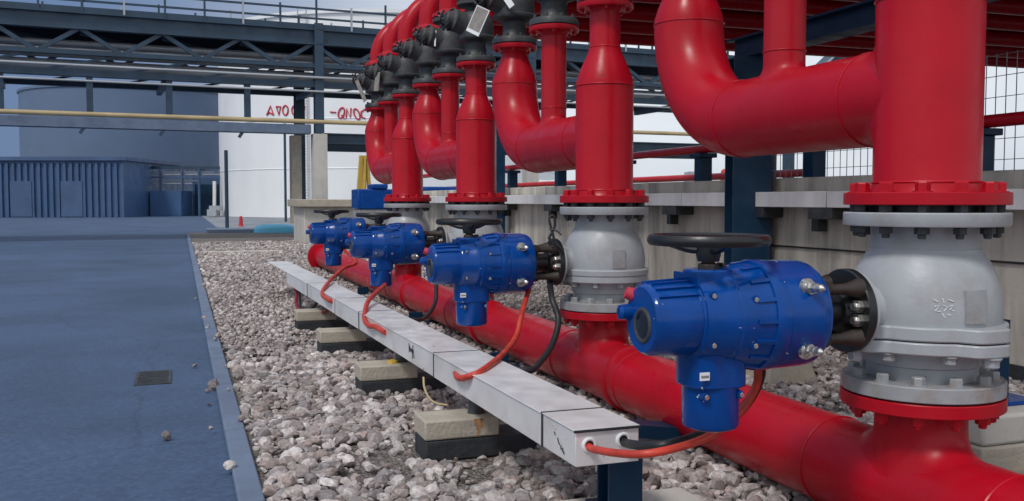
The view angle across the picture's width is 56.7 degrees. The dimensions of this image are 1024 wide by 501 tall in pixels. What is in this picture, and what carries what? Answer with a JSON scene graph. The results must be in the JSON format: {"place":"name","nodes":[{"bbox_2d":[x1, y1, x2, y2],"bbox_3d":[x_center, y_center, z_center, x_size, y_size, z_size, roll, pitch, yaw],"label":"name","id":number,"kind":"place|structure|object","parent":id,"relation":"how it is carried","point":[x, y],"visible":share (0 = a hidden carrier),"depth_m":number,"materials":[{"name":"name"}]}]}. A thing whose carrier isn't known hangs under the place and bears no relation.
{"place":"outdoors","nodes":[
{"label":"outdoors","id":0,"kind":"place"},
{"bbox_2d":[0,215,216,234],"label":"road","id":1,"kind":"structure","parent":0,"point":[92,225],"depth_m":35.41,"materials":[{"name":"blue asphalt"}]},
{"bbox_2d":[0,157,204,216],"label":"clad building","id":2,"kind":"structure","parent":1,"relation":"on","point":[77,186],"depth_m":51.85,"materials":[{"name":"painted corrugated metal cladding"}]},
{"bbox_2d":[10,181,31,216],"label":"door","id":3,"kind":"structure","parent":2,"relation":"in","point":[20,191],"depth_m":51.79,"materials":[{"name":"metal"}]},
{"bbox_2d":[60,181,82,216],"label":"door","id":4,"kind":"structure","parent":2,"relation":"in","point":[71,191],"depth_m":51.79,"materials":[{"name":"metal"}]},
{"bbox_2d":[150,191,192,215],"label":"cabinet","id":5,"kind":"object","parent":1,"relation":"on","point":[171,203],"visible":1,"depth_m":55.48,"materials":[{"name":"blue metal"}]},
{"bbox_2d":[151,166,219,215],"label":"gantry","id":6,"kind":"object","parent":1,"relation":"on","point":[160,174],"visible":0.49,"depth_m":56.00,"materials":[{"name":"painted corrugated metal"},{"name":"blue steel"}]},
{"bbox_2d":[0,233,236,500],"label":"road","id":7,"kind":"structure","parent":0,"point":[91,325],"depth_m":5.20,"materials":[{"name":"blue asphalt"}]},
{"bbox_2d":[134,370,171,385],"bbox_3d":[-1.926,0.682,5.101,0.180,0.006,0.400,-1,3,-19],"label":"drain grate","id":8,"kind":"object","parent":7,"relation":"on","point":[156,377],"visible":1,"depth_m":5.08,"materials":[{"name":"metal"}]},
{"bbox_2d":[202,216,293,227],"bbox_3d":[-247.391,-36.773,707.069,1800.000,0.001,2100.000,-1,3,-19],"label":"ground","id":9,"kind":"structure","parent":0,"point":[248,222],"depth_m":42.21,"materials":[{"name":"concrete"}]},
{"bbox_2d":[17,80,218,175],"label":"storage tank","id":10,"kind":"object","parent":9,"relation":"on","point":[196,148],"visible":0.4,"depth_m":70.22,"materials":[{"name":"blue metal"}]},
{"bbox_2d":[192,178,219,215],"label":"grey shed","id":11,"kind":"structure","parent":9,"relation":"on","point":[206,193],"depth_m":57.35,"materials":[{"name":"metal"}]},
{"bbox_2d":[195,184,219,215],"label":"doorway","id":12,"kind":"structure","parent":11,"relation":"in","point":[206,189],"depth_m":57.34,"materials":[{"name":"blue metal"}]},
{"bbox_2d":[213,181,215,205],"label":"white post","id":13,"kind":"object","parent":9,"relation":"on","point":[214,193],"visible":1,"depth_m":54.95,"materials":[{"name":"white metal"}]},
{"bbox_2d":[207,206,222,215],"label":"parts pile","id":14,"kind":"object","parent":9,"relation":"on","point":[213,210],"visible":1,"depth_m":54.09,"materials":[{"name":"grey concrete"}]},
{"bbox_2d":[186,233,264,500],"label":"kerb","id":15,"kind":"structure","parent":9,"relation":"on","point":[247,484],"depth_m":4.12,"materials":[{"name":"concrete"}]},
{"bbox_2d":[224,150,228,227],"bbox_3d":[-9.237,-1.965,30.722,0.120,2.550,0.120,-1,3,-19],"label":"pole","id":16,"kind":"object","parent":9,"relation":"on","point":[226,189],"visible":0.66,"depth_m":30.67,"materials":[{"name":"blue metal"}]},
{"bbox_2d":[238,216,243,226],"bbox_3d":[-9.666,-1.046,33.858,0.220,0.380,0.220,-1,3,-19],"label":"traffic cone","id":17,"kind":"object","parent":9,"relation":"on","point":[241,221],"visible":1,"depth_m":33.80,"materials":[{"name":"red plastic"}]},
{"bbox_2d":[283,123,286,221],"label":"pole","id":18,"kind":"object","parent":9,"relation":"on","point":[285,189],"visible":1,"depth_m":41.18,"materials":[{"name":"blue metal"}]},
{"bbox_2d":[218,6,554,217],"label":"storage tank","id":19,"kind":"object","parent":9,"relation":"on","point":[255,174],"visible":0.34,"depth_m":50.77,"materials":[{"name":"white metal"}]},
{"bbox_2d":[192,240,426,285],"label":"gravel","id":20,"kind":"structure","parent":0,"point":[254,264],"depth_m":14.45,"materials":[{"name":"grey gravel"}]},
{"bbox_2d":[194,278,577,347],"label":"gravel","id":21,"kind":"structure","parent":0,"point":[279,324],"depth_m":8.11,"materials":[{"name":"grey gravel"}]},
{"bbox_2d":[294,306,348,330],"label":"concrete block","id":22,"kind":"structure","parent":21,"relation":"on","point":[312,319],"depth_m":6.86,"materials":[{"name":"concrete"}]},
{"bbox_2d":[409,312,438,324],"bbox_3d":[-0.581,0.514,7.250,0.480,0.100,0.100,-1,3,-19],"label":"pipe saddle","id":23,"kind":"object","parent":21,"relation":"on","point":[416,315],"visible":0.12,"depth_m":7.19,"materials":[{"name":"blue metal"}]},
{"bbox_2d":[0,0,1023,185],"label":"sky","id":24,"kind":"structure","parent":0,"point":[658,121],"materials":[{"name":"white"}]},
{"bbox_2d":[161,233,1023,500],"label":"gravel bed","id":25,"kind":"object","parent":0,"point":[379,456],"visible":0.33,"depth_m":3.62,"materials":[{"name":"grey gravel"}]},
{"bbox_2d":[206,228,254,232],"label":"plinth","id":26,"kind":"structure","parent":25,"relation":"on","point":[229,230],"depth_m":27.33,"materials":[{"name":"concrete"}]},
{"bbox_2d":[195,250,282,252],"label":"cross kerb","id":27,"kind":"structure","parent":25,"relation":"on","point":[243,251],"depth_m":16.94,"materials":[{"name":"concrete"}]},
{"bbox_2d":[253,224,293,232],"bbox_3d":[-6.859,-0.642,27.506,1.240,0.250,0.533,0,3,0],"label":"boat cover","id":28,"kind":"object","parent":25,"relation":"on","point":[275,228],"visible":0.92,"depth_m":27.28,"materials":[{"name":"teal plastic"}]},
{"bbox_2d":[287,199,352,243],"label":"concrete wall","id":29,"kind":"structure","parent":25,"relation":"on","point":[305,215],"depth_m":20.42,"materials":[{"name":"beige concrete"}]},
{"bbox_2d":[316,323,387,352],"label":"concrete block","id":30,"kind":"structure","parent":25,"relation":"on","point":[351,338],"depth_m":5.83,"materials":[{"name":"concrete"}]},
{"bbox_2d":[357,287,368,294],"bbox_3d":[-1.307,0.404,9.323,0.480,0.100,0.100,-1,3,-19],"label":"pipe saddle","id":31,"kind":"object","parent":25,"relation":"on","point":[362,290],"visible":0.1,"depth_m":9.26,"materials":[{"name":"blue metal"}]},
{"bbox_2d":[0,0,734,223],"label":"pipe rack","id":32,"kind":"object","parent":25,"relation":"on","point":[177,42],"visible":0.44,"depth_m":22.94,"materials":[{"name":"blue metal"}]},
{"bbox_2d":[351,184,391,258],"bbox_3d":[-2.244,-0.466,15.295,0.580,1.200,0.620,-1,3,-19],"label":"blue tank","id":33,"kind":"object","parent":25,"relation":"on","point":[370,199],"visible":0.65,"depth_m":15.01,"materials":[{"name":"metal"}]},
{"bbox_2d":[357,155,370,188],"bbox_3d":[-2.892,-0.911,17.941,0.425,1.812,1.023,-1,3,-19],"label":"yellow frame","id":34,"kind":"object","parent":33,"relation":"on","point":[363,177],"visible":0.39,"depth_m":17.52,"materials":[{"name":"paint"}]},
{"bbox_2d":[354,353,446,394],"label":"concrete block","id":35,"kind":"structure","parent":25,"relation":"on","point":[402,375],"depth_m":4.62,"materials":[{"name":"concrete"}]},
{"bbox_2d":[387,359,397,363],"bbox_3d":[-0.587,0.543,4.662,0.059,0.018,0.058,-1,3,-19],"label":"foam lump","id":36,"kind":"object","parent":35,"relation":"on","point":[392,361],"visible":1,"depth_m":4.64,"materials":[{"name":"yellow paint"}]},
{"bbox_2d":[423,187,455,190],"bbox_3d":[-1.494,-0.626,18.302,0.800,1.200,0.680,-1,3,-19],"label":"blue drum","id":37,"kind":"object","parent":25,"relation":"on","point":[436,188],"visible":0.1,"depth_m":17.94,"materials":[{"name":"metal"}]},
{"bbox_2d":[268,261,641,466],"bbox_3d":[-1.055,0.348,6.112,0.202,0.103,7.522,-1,3,-21],"label":"cable tray","id":38,"kind":"object","parent":25,"relation":"on","point":[567,426],"visible":0.91,"depth_m":3.30,"materials":[{"name":"metal"}]},
{"bbox_2d":[297,290,317,308],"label":"cable","id":39,"kind":"object","parent":38,"relation":"hanging from","point":[300,302],"visible":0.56,"depth_m":7.50,"materials":[{"name":"black rubber"}]},
{"bbox_2d":[293,288,328,313],"bbox_3d":[-1.593,0.401,7.339,0.103,0.172,1.658,-1,3,-22],"label":"cable","id":40,"kind":"object","parent":38,"relation":"hanging from","point":[325,310],"visible":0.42,"depth_m":7.65,"materials":[{"name":"red rubber"}]},
{"bbox_2d":[320,248,357,303],"bbox_3d":[-1.275,0.160,7.050,0.174,0.272,1.950,0,3,-5],"label":"cable","id":41,"kind":"object","parent":38,"relation":"attached to","point":[327,283],"visible":0.96,"depth_m":7.17,"materials":[{"name":"red rubber"}]},
{"bbox_2d":[362,283,386,334],"bbox_3d":[-0.772,0.307,5.386,0.144,0.150,1.449,0,3,-7],"label":"cable","id":42,"kind":"object","parent":38,"relation":"attached to","point":[378,328],"visible":0.98,"depth_m":5.20,"materials":[{"name":"red rubber"}]},
{"bbox_2d":[422,377,448,405],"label":"cable","id":43,"kind":"object","parent":38,"relation":"attached to","point":[429,398],"visible":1,"depth_m":3.80,"materials":[{"name":"beige paint"}]},
{"bbox_2d":[414,400,534,460],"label":"concrete block","id":44,"kind":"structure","parent":25,"relation":"on","point":[473,430],"depth_m":3.50,"materials":[{"name":"concrete"}]},
{"bbox_2d":[496,128,504,232],"bbox_3d":[-0.178,-0.732,12.310,0.240,2.050,0.240,-1,3,-19],"label":"steel support","id":45,"kind":"object","parent":25,"relation":"on","point":[500,169],"visible":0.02,"depth_m":12.23,"materials":[{"name":"metal"}]},
{"bbox_2d":[490,352,524,366],"bbox_3d":[0.078,0.615,5.364,0.480,0.100,0.100,-1,3,-19],"label":"pipe saddle","id":46,"kind":"object","parent":25,"relation":"on","point":[505,358],"visible":0.04,"depth_m":5.31,"materials":[{"name":"blue metal"}]},
{"bbox_2d":[539,180,554,186],"bbox_3d":[1.081,-1.202,26.360,0.701,1.488,0.800,0,3,0],"label":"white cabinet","id":47,"kind":"object","parent":25,"relation":"on","point":[545,181],"visible":0.13,"depth_m":25.92,"materials":[{"name":"white metal"}]},
{"bbox_2d":[561,487,703,500],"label":"footing","id":48,"kind":"object","parent":25,"relation":"on","point":[675,494],"visible":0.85,"depth_m":2.85,"materials":[{"name":"concrete"}]},
{"bbox_2d":[585,458,642,500],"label":"tray post","id":49,"kind":"object","parent":48,"relation":"on","point":[622,481],"visible":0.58,"depth_m":2.72,"materials":[{"name":"blue metal"}]},
{"bbox_2d":[628,419,701,455],"bbox_3d":[0.577,0.672,3.601,0.861,0.174,0.260,-1,3,-19],"label":"pipe saddle","id":50,"kind":"object","parent":25,"relation":"on","point":[656,430],"visible":0.19,"depth_m":3.51,"materials":[{"name":"blue metal"}]},
{"bbox_2d":[307,244,1023,500],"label":"header pipe","id":51,"kind":"object","parent":25,"relation":"on","point":[898,451],"visible":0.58,"depth_m":2.93,"materials":[{"name":"red metal"}]},
{"bbox_2d":[382,201,431,236],"bbox_3d":[-0.911,-0.177,8.174,0.438,0.492,0.410,-1,3,-19],"label":"ball valve","id":52,"kind":"object","parent":51,"relation":"on","point":[411,211],"visible":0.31,"depth_m":8.04,"materials":[{"name":"grey paint"}]},
{"bbox_2d":[306,210,376,265],"bbox_3d":[-1.411,-0.108,7.996,0.623,0.470,0.306,-1,3,-19],"label":"valve actuator","id":53,"kind":"object","parent":52,"relation":"attached to","point":[331,233],"visible":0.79,"depth_m":7.90,"materials":[{"name":"metal"}]},
{"bbox_2d":[365,94,431,203],"bbox_3d":[-1.091,-0.890,8.696,0.409,0.936,1.584,-1,3,-19],"label":"riser pipe","id":54,"kind":"object","parent":52,"relation":"on","point":[392,157],"visible":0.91,"depth_m":8.08,"materials":[{"name":"red metal"}]},
{"bbox_2d":[352,66,383,107],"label":"check valve","id":55,"kind":"object","parent":54,"relation":"on","point":[367,84],"visible":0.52,"depth_m":9.18,"materials":[{"name":"metal"}]},
{"bbox_2d":[355,79,366,101],"bbox_3d":[-1.451,-1.534,9.117,0.154,0.228,0.011,2,4,37],"label":"valve tag","id":56,"kind":"object","parent":55,"relation":"attached to","point":[359,87],"visible":1,"depth_m":9.12,"materials":[{"name":"metal"}]},
{"bbox_2d":[365,21,1023,67],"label":"overhead pipe","id":57,"kind":"object","parent":55,"relation":"on","point":[625,39],"visible":0.18,"depth_m":10.16,"materials":[{"name":"red metal"}]},
{"bbox_2d":[363,57,398,101],"bbox_3d":[-1.169,-1.559,8.678,0.394,0.396,0.258,-1,3,-19],"label":"check valve","id":58,"kind":"object","parent":54,"relation":"on","point":[388,83],"visible":0.61,"depth_m":8.59,"materials":[{"name":"metal"}]},
{"bbox_2d":[374,72,379,90],"bbox_3d":[-1.219,-1.525,8.573,0.061,0.173,0.018,2,4,29],"label":"valve tag","id":59,"kind":"object","parent":58,"relation":"attached to","point":[376,84],"visible":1,"depth_m":8.57,"materials":[{"name":"metal"}]},
{"bbox_2d":[378,9,1023,58],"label":"overhead pipe","id":60,"kind":"object","parent":58,"relation":"on","point":[626,27],"visible":0.23,"depth_m":9.74,"materials":[{"name":"red metal"}]},
{"bbox_2d":[377,46,419,94],"bbox_3d":[-0.961,-1.527,8.084,0.394,0.396,0.258,-1,3,-19],"label":"check valve","id":61,"kind":"object","parent":54,"relation":"on","point":[405,71],"visible":0.73,"depth_m":8.00,"materials":[{"name":"metal"}]},
{"bbox_2d":[392,0,1023,47],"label":"overhead pipe","id":62,"kind":"object","parent":61,"relation":"on","point":[409,21],"visible":0.31,"depth_m":8.79,"materials":[{"name":"red metal"}]},
{"bbox_2d":[443,202,506,242],"bbox_3d":[-0.249,-0.076,6.284,0.438,0.492,0.410,-1,3,-19],"label":"ball valve","id":63,"kind":"object","parent":51,"relation":"on","point":[472,210],"visible":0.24,"depth_m":6.15,"materials":[{"name":"grey paint"}]},
{"bbox_2d":[345,213,445,286],"bbox_3d":[-0.750,-0.007,6.106,0.623,0.470,0.306,-1,3,-19],"label":"valve actuator","id":64,"kind":"object","parent":63,"relation":"attached to","point":[381,247],"visible":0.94,"depth_m":6.01,"materials":[{"name":"metal"}]},
{"bbox_2d":[409,284,437,321],"bbox_3d":[-0.510,0.223,5.654,0.077,0.345,1.091,0,3,4],"label":"cable","id":65,"kind":"object","parent":64,"relation":"hanging from","point":[428,313],"visible":0.66,"depth_m":5.69,"materials":[{"name":"black rubber"}]},
{"bbox_2d":[412,61,506,204],"bbox_3d":[-0.430,-0.789,6.806,0.409,0.936,1.584,-1,3,-19],"label":"riser pipe","id":66,"kind":"object","parent":63,"relation":"on","point":[453,139],"visible":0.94,"depth_m":6.20,"materials":[{"name":"red metal"}]},
{"bbox_2d":[396,32,440,83],"bbox_3d":[-0.711,-1.489,7.368,0.394,0.396,0.258,-1,3,-19],"label":"check valve","id":67,"kind":"object","parent":66,"relation":"on","point":[425,59],"visible":0.68,"depth_m":7.28,"materials":[{"name":"metal"}]},
{"bbox_2d":[412,0,1023,32],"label":"overhead pipe","id":68,"kind":"object","parent":67,"relation":"on","point":[429,8],"visible":0.39,"depth_m":8.43,"materials":[{"name":"red metal"}]},
{"bbox_2d":[414,17,465,74],"bbox_3d":[-0.508,-1.458,6.788,0.394,0.396,0.258,-1,3,-19],"label":"check valve","id":69,"kind":"object","parent":66,"relation":"on","point":[448,48],"visible":0.76,"depth_m":6.71,"materials":[{"name":"metal"}]},
{"bbox_2d":[432,0,1023,18],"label":"overhead pipe","id":70,"kind":"object","parent":69,"relation":"on","point":[1011,7],"visible":0.25,"depth_m":8.36,"materials":[{"name":"red metal"}]},
{"bbox_2d":[633,2,1023,32],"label":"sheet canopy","id":71,"kind":"object","parent":70,"relation":"on","point":[806,15],"depth_m":9.17,"materials":[{"name":"red metal"}]},
{"bbox_2d":[437,0,495,62],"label":"check valve","id":72,"kind":"object","parent":66,"relation":"on","point":[457,21],"visible":0.8,"depth_m":6.12,"materials":[{"name":"metal"}]},
{"bbox_2d":[558,203,648,313],"bbox_3d":[0.412,0.025,4.394,0.438,0.492,0.410,-1,3,-19],"label":"ball valve","id":73,"kind":"object","parent":51,"relation":"on","point":[605,267],"visible":0.83,"depth_m":4.25,"materials":[{"name":"grey metal"}]},
{"bbox_2d":[419,218,564,326],"bbox_3d":[-0.088,0.093,4.216,0.623,0.470,0.306,-1,3,-19],"label":"valve actuator","id":74,"kind":"object","parent":73,"relation":"attached to","point":[475,270],"visible":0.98,"depth_m":4.13,"materials":[{"name":"metal"}]},
{"bbox_2d":[453,288,530,380],"bbox_3d":[-0.083,0.326,3.850,0.174,0.279,0.940,1,3,13],"label":"cable","id":75,"kind":"object","parent":74,"relation":"attached to","point":[494,360],"visible":0.97,"depth_m":3.74,"materials":[{"name":"red rubber"}]},
{"bbox_2d":[513,280,560,373],"bbox_3d":[0.115,0.305,4.011,0.159,0.337,0.634,1,3,22],"label":"cable","id":76,"kind":"object","parent":74,"relation":"hanging from","point":[539,362],"visible":0.81,"depth_m":4.03,"materials":[{"name":"black rubber"}]},
{"bbox_2d":[548,214,561,249],"bbox_3d":[0.193,-0.080,4.205,0.068,0.162,0.043,1,3,17],"label":"wire tie","id":77,"kind":"object","parent":74,"relation":"attached to","point":[553,229],"visible":1,"depth_m":4.20,"materials":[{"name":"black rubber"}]},
{"bbox_2d":[491,0,648,206],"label":"riser pipe","id":78,"kind":"object","parent":73,"relation":"on","point":[590,143],"visible":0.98,"depth_m":4.33,"materials":[{"name":"red metal"}]},
{"bbox_2d":[474,0,536,44],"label":"check valve","id":79,"kind":"object","parent":78,"relation":"on","point":[516,18],"visible":0.82,"depth_m":5.41,"materials":[{"name":"metal"}]},
{"bbox_2d":[466,5,489,36],"bbox_3d":[-0.192,-1.292,5.338,0.160,0.184,0.028,3,4,41],"label":"valve tag","id":80,"kind":"object","parent":79,"relation":"attached to","point":[477,20],"visible":1,"depth_m":5.33,"materials":[{"name":"paint"}]},
{"bbox_2d":[504,0,513,7],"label":"valve tag","id":81,"kind":"object","parent":79,"relation":"attached to","point":[510,3],"visible":1,"depth_m":5.32,"materials":[{"name":"paint"}]},
{"bbox_2d":[529,0,578,26],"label":"check valve","id":82,"kind":"object","parent":78,"relation":"on","point":[553,11],"visible":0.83,"depth_m":4.86,"materials":[{"name":"metal"}]},
{"bbox_2d":[840,205,1012,405],"bbox_3d":[1.064,0.126,2.504,0.449,0.492,0.433,1,3,21],"label":"ball valve","id":83,"kind":"object","parent":51,"relation":"on","point":[941,335],"visible":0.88,"depth_m":2.36,"materials":[{"name":"grey metal"}]},
{"bbox_2d":[617,232,877,432],"bbox_3d":[0.573,0.194,2.326,0.623,0.470,0.306,-1,3,-19],"label":"valve actuator","id":84,"kind":"object","parent":83,"relation":"attached to","point":[717,329],"visible":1,"depth_m":2.23,"materials":[{"name":"blue metal"}]},
{"bbox_2d":[586,370,761,458],"bbox_3d":[0.389,0.399,2.429,0.475,0.306,0.212,1,3,18],"label":"cable","id":85,"kind":"object","parent":84,"relation":"attached to","point":[745,405],"visible":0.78,"depth_m":2.40,"materials":[{"name":"red rubber"}]},
{"bbox_2d":[620,370,765,449],"bbox_3d":[0.454,0.394,2.483,0.401,0.306,0.205,1,3,17],"label":"cable","id":86,"kind":"object","parent":84,"relation":"attached to","point":[633,444],"visible":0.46,"depth_m":2.46,"materials":[{"name":"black rubber"}]},
{"bbox_2d":[653,0,1013,212],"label":"riser pipe","id":87,"kind":"object","parent":83,"relation":"on","point":[904,99],"visible":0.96,"depth_m":2.51,"materials":[{"name":"red metal"}]},
{"bbox_2d":[684,171,693,181],"bbox_3d":[5.832,-1.591,30.350,0.539,1.841,0.800,0,3,0],"label":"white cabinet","id":88,"kind":"object","parent":25,"relation":"on","point":[689,172],"visible":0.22,"depth_m":29.92,"materials":[{"name":"white metal"}]},
{"bbox_2d":[423,169,1023,382],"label":"retaining wall","id":89,"kind":"structure","parent":25,"relation":"on","point":[791,226],"depth_m":6.69,"materials":[{"name":"concrete"}]},
{"bbox_2d":[505,170,520,187],"bbox_3d":[0.007,-0.951,12.681,0.170,0.238,0.170,-1,3,-19],"label":"pipe post","id":90,"kind":"object","parent":89,"relation":"on","point":[512,178],"visible":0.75,"depth_m":12.63,"materials":[{"name":"blue metal"}]},
{"bbox_2d":[555,170,566,185],"bbox_3d":[0.567,-0.866,11.079,0.170,0.238,0.170,-1,3,-19],"label":"pipe post","id":91,"kind":"object","parent":89,"relation":"on","point":[560,178],"visible":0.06,"depth_m":11.03,"materials":[{"name":"blue metal"}]},
{"bbox_2d":[690,153,716,180],"bbox_3d":[1.623,-0.705,8.062,0.170,0.238,0.170,-1,3,-19],"label":"pipe post","id":92,"kind":"object","parent":89,"relation":"on","point":[702,166],"visible":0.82,"depth_m":8.01,"materials":[{"name":"blue metal"}]},
{"bbox_2d":[430,189,1023,231],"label":"wall cable tray","id":93,"kind":"object","parent":89,"relation":"attached to","point":[824,206],"depth_m":6.74,"materials":[{"name":"metal"}]},
{"bbox_2d":[803,151,825,176],"bbox_3d":[2.118,-0.629,6.648,0.170,0.238,0.170,-1,3,-19],"label":"pipe post","id":94,"kind":"object","parent":89,"relation":"on","point":[814,164],"visible":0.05,"depth_m":6.60,"materials":[{"name":"blue metal"}]},
{"bbox_2d":[770,244,1023,264],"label":"wall cable","id":95,"kind":"object","parent":89,"relation":"attached to","point":[1009,262],"depth_m":6.16,"materials":[{"name":"black rubber"}]},
{"bbox_2d":[983,128,1002,170],"bbox_3d":[2.596,-0.556,5.281,0.170,0.238,0.170,-1,3,-19],"label":"pipe post","id":96,"kind":"object","parent":89,"relation":"on","point":[988,147],"visible":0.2,"depth_m":5.23,"materials":[{"name":"blue metal"}]},
{"bbox_2d":[423,111,1023,177],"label":"red pipe","id":97,"kind":"object","parent":96,"relation":"on","point":[1004,119],"visible":0.18,"depth_m":8.07,"materials":[{"name":"metal"}]},
{"bbox_2d":[746,363,816,384],"bbox_3d":[1.401,0.604,5.009,0.314,0.200,0.294,-1,3,-19],"label":"concrete pedestal","id":98,"kind":"object","parent":25,"relation":"on","point":[799,373],"visible":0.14,"depth_m":4.89,"materials":[{"name":"grey concrete"}]},
{"bbox_2d":[782,57,843,177],"bbox_3d":[11.906,-4.807,34.801,4.862,7.824,3.177,0,3,-3],"label":"conveyor","id":99,"kind":"object","parent":25,"relation":"on","point":[786,162],"visible":0.05,"depth_m":33.98,"materials":[{"name":"metal"}]},
{"bbox_2d":[724,0,998,263],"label":"steel support","id":100,"kind":"object","parent":25,"relation":"on","point":[747,179],"visible":0.47,"depth_m":6.77,"materials":[{"name":"metal"}]},
{"bbox_2d":[771,50,1023,178],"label":"fence","id":101,"kind":"object","parent":25,"relation":"on","point":[774,170],"visible":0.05,"depth_m":6.47,"materials":[{"name":"metal"}]},
{"bbox_2d":[969,319,1023,473],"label":"concrete pedestal","id":102,"kind":"object","parent":25,"relation":"on","point":[1000,442],"visible":0.17,"depth_m":3.22,"materials":[{"name":"grey concrete"}]},
{"bbox_3d":[0.193,-0.564,17.328,0.060,1.180,0.060,-1,3,-19],"label":"pipe stand","id":103,"kind":"object","parent":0,"visible":0},
{"bbox_2d":[448,169,802,187],"bbox_3d":[0.622,-1.128,16.069,0.080,0.080,14.000,-1,3,-19],"label":"red pipe","id":104,"kind":"object","parent":103,"relation":"on","point":[715,176],"visible":0.41,"depth_m":12.10,"materials":[{"name":"red metal"}]}
]}

